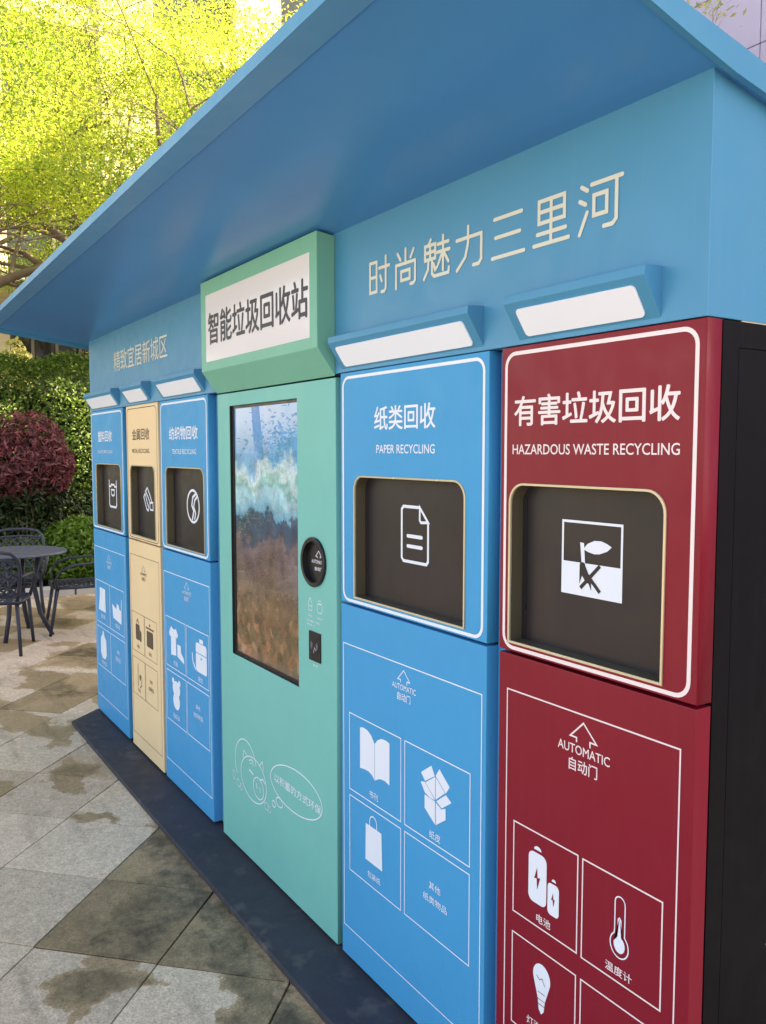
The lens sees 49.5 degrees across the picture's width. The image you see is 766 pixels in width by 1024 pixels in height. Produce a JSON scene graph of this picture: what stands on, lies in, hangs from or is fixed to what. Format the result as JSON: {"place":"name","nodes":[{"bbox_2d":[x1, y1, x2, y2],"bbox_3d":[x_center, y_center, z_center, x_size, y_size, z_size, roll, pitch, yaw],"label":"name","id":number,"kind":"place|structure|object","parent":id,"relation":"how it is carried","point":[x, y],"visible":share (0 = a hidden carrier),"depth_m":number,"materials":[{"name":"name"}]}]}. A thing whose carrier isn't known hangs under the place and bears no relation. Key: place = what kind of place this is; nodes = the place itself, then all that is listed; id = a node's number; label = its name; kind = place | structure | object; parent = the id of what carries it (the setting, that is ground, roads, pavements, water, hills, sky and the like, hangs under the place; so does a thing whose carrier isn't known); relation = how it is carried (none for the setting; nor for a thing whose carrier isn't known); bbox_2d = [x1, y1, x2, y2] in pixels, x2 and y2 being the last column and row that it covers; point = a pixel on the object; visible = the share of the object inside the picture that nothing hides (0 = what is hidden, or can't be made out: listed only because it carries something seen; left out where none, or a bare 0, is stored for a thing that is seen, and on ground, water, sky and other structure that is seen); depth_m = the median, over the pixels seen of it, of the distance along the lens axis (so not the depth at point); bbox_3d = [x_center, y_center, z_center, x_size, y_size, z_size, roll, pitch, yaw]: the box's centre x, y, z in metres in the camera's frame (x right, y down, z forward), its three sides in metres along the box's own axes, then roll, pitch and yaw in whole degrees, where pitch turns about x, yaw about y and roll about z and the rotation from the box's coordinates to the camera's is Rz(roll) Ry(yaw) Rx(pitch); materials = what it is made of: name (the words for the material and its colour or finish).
{"place":"outdoors","nodes":[
{"label":"outdoors","id":0,"kind":"place"},
{"bbox_2d":[0,593,324,1023],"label":"paving","id":1,"kind":"structure","parent":0,"point":[114,909],"depth_m":3.07,"materials":[{"name":"stone"}]},
{"bbox_2d":[0,551,36,656],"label":"garden chair","id":2,"kind":"object","parent":1,"relation":"on","point":[13,595],"visible":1,"depth_m":6.62,"materials":[{"name":"metal"}]},
{"bbox_2d":[0,527,48,622],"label":"garden chair","id":3,"kind":"object","parent":1,"relation":"on","point":[41,575],"visible":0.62,"depth_m":8.29,"materials":[{"name":"metal"}]},
{"bbox_2d":[0,546,66,642],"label":"round table","id":4,"kind":"object","parent":1,"relation":"on","point":[22,553],"visible":0.84,"depth_m":7.34,"materials":[{"name":"grey metal"}]},
{"bbox_2d":[46,555,94,636],"bbox_3d":[-2.757,0.643,7.647,0.652,0.866,0.596,-2,5,-26],"label":"garden chair","id":5,"kind":"object","parent":1,"relation":"on","point":[55,585],"visible":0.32,"depth_m":7.53,"materials":[{"name":"metal"}]},
{"bbox_2d":[0,0,765,1023],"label":"recycling kiosk","id":6,"kind":"object","parent":1,"relation":"on","point":[424,344],"visible":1,"depth_m":2.00,"materials":[{"name":"blue metal"}]},
{"bbox_2d":[91,407,128,535],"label":"upper door","id":7,"kind":"structure","parent":6,"relation":"in","point":[108,427],"depth_m":4.75,"materials":[{"name":"blue metal"}]},
{"bbox_2d":[94,528,132,738],"bbox_3d":[-1.576,0.679,4.878,0.045,1.125,0.682,-3,5,-33],"label":"lower door","id":8,"kind":"structure","parent":6,"relation":"in","point":[111,550],"depth_m":4.81,"materials":[{"name":"blue metal"}]},
{"bbox_2d":[126,402,161,545],"bbox_3d":[-1.212,-0.197,4.251,0.048,0.698,0.523,-3,5,-33],"label":"upper door","id":9,"kind":"structure","parent":6,"relation":"in","point":[142,421],"depth_m":4.21,"materials":[{"name":"beige metal"}]},
{"bbox_2d":[129,538,166,772],"bbox_3d":[-1.211,0.720,4.319,0.045,1.125,0.523,-3,5,-33],"label":"lower door","id":10,"kind":"structure","parent":6,"relation":"in","point":[145,559],"depth_m":4.27,"materials":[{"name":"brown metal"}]},
{"bbox_2d":[159,394,217,560],"bbox_3d":[-0.881,-0.160,3.746,0.048,0.698,0.623,-3,5,-33],"label":"upper door","id":11,"kind":"structure","parent":6,"relation":"in","point":[188,438],"depth_m":3.64,"materials":[{"name":"blue metal"}]},
{"bbox_2d":[162,549,221,821],"bbox_3d":[-0.880,0.757,3.814,0.045,1.125,0.623,-3,5,-33],"label":"lower door","id":12,"kind":"structure","parent":6,"relation":"in","point":[190,583],"depth_m":3.73,"materials":[{"name":"blue metal"}]},
{"bbox_2d":[217,378,345,944],"bbox_3d":[-0.390,0.464,3.039,0.045,1.822,0.958,-3,5,-33],"label":"display door","id":13,"kind":"structure","parent":6,"relation":"in","point":[282,738],"depth_m":2.85,"materials":[{"name":"teal plastic"}]},
{"bbox_2d":[341,602,497,1023],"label":"lower door","id":14,"kind":"structure","parent":6,"relation":"in","point":[420,701],"depth_m":2.27,"materials":[{"name":"blue metal"}]},
{"bbox_2d":[341,351,500,643],"bbox_3d":[0.077,-0.053,2.280,0.048,0.698,0.696,-3,5,-33],"label":"upper door","id":15,"kind":"structure","parent":6,"relation":"in","point":[435,419],"depth_m":2.15,"materials":[{"name":"blue metal"}]},
{"bbox_2d":[496,650,710,1023],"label":"lower door","id":16,"kind":"structure","parent":6,"relation":"in","point":[603,786],"depth_m":1.73,"materials":[{"name":"red metal"}]},
{"bbox_2d":[499,317,721,705],"bbox_3d":[0.440,-0.012,1.726,0.048,0.698,0.542,-3,5,-33],"label":"upper door","id":17,"kind":"structure","parent":6,"relation":"in","point":[636,409],"depth_m":1.60,"materials":[{"name":"red metal"}]},
{"label":"ground","id":18,"kind":"structure","parent":0,"visible":0},
{"bbox_2d":[0,567,94,601],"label":"planting bed","id":19,"kind":"object","parent":18,"relation":"on","point":[46,589],"visible":0.04,"depth_m":9.43,"materials":[{"name":"stone"}]},
{"bbox_2d":[1,336,33,408],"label":"pale shrub","id":20,"kind":"object","parent":19,"relation":"on","point":[15,350],"visible":0.22,"depth_m":13.66,"materials":[{"name":"yellow plant"}]},
{"bbox_2d":[0,534,60,584],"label":"green shrub","id":21,"kind":"object","parent":19,"relation":"on","point":[25,540],"visible":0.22,"depth_m":9.88,"materials":[{"name":"green plant"}]},
{"bbox_2d":[0,409,77,534],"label":"red leaf shrub","id":22,"kind":"object","parent":19,"relation":"on","point":[31,477],"visible":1,"depth_m":9.91,"materials":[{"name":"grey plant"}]},
{"bbox_2d":[0,348,92,526],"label":"clipped hedge","id":23,"kind":"object","parent":19,"relation":"on","point":[36,370],"visible":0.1,"depth_m":11.92,"materials":[{"name":"green plant"}]},
{"bbox_2d":[0,485,92,576],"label":"dark shrub","id":24,"kind":"object","parent":19,"relation":"on","point":[59,514],"visible":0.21,"depth_m":10.43,"materials":[{"name":"green plant"}]},
{"bbox_2d":[40,514,96,582],"bbox_3d":[-3.690,0.485,10.257,1.017,0.946,0.904,-3,5,-33],"label":"green shrub","id":25,"kind":"object","parent":19,"relation":"on","point":[82,543],"visible":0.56,"depth_m":9.94,"materials":[{"name":"green plant"}]},
{"bbox_2d":[0,0,307,294],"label":"maple tree","id":26,"kind":"object","parent":19,"relation":"on","point":[192,108],"visible":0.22,"depth_m":11.18,"materials":[{"name":"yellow plant"}]},
{"bbox_2d":[0,0,202,287],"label":"maple tree","id":27,"kind":"object","parent":18,"relation":"on","point":[75,199],"visible":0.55,"depth_m":9.77,"materials":[{"name":"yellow plant"}]},
{"bbox_2d":[0,0,302,247],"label":"maple tree","id":28,"kind":"object","parent":18,"relation":"on","point":[68,63],"visible":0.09,"depth_m":15.28,"materials":[{"name":"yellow plant"}]},
{"bbox_2d":[0,0,306,499],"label":"office building","id":29,"kind":"structure","parent":18,"relation":"on","point":[35,348],"depth_m":23.05,"materials":[{"name":"beige stone"}]},
{"bbox_2d":[0,21,96,138],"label":"window","id":30,"kind":"structure","parent":29,"relation":"in","point":[10,61],"depth_m":22.27,"materials":[{"name":"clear glass"}]},
{"bbox_2d":[10,335,90,484],"bbox_3d":[-9.021,-2.844,23.093,2.580,4.900,0.105,-3,5,-33],"label":"window","id":31,"kind":"structure","parent":29,"relation":"in","point":[34,347],"depth_m":22.84,"materials":[{"name":"clear glass"}]},
{"bbox_2d":[6,184,98,271],"bbox_3d":[-9.021,-7.681,22.738,2.580,2.800,0.105,-3,5,-33],"label":"window","id":32,"kind":"structure","parent":29,"relation":"in","point":[23,246],"depth_m":22.47,"materials":[{"name":"clear glass"}]},
{"bbox_2d":[154,61,223,137],"bbox_3d":[-5.670,-11.631,24.640,2.580,2.800,0.105,-3,5,-33],"label":"window","id":33,"kind":"structure","parent":29,"relation":"in","point":[202,85],"depth_m":24.47,"materials":[{"name":"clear glass"}]},
{"bbox_2d":[153,0,230,40],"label":"window","id":34,"kind":"structure","parent":29,"relation":"in","point":[174,1],"depth_m":24.50,"materials":[{"name":"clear glass"}]},
{"bbox_2d":[281,0,306,25],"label":"window","id":35,"kind":"structure","parent":29,"relation":"in","point":[286,2],"depth_m":26.13,"materials":[{"name":"clear glass"}]},
{"bbox_2d":[687,0,746,32],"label":"pale tree","id":36,"kind":"object","parent":18,"relation":"on","point":[704,4],"visible":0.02,"depth_m":8.82,"materials":[{"name":"grey plant"}]},
{"bbox_2d":[684,0,765,62],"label":"stone building","id":37,"kind":"structure","parent":18,"relation":"on","point":[750,34],"depth_m":9.96,"materials":[{"name":"grey stone"}]}
]}

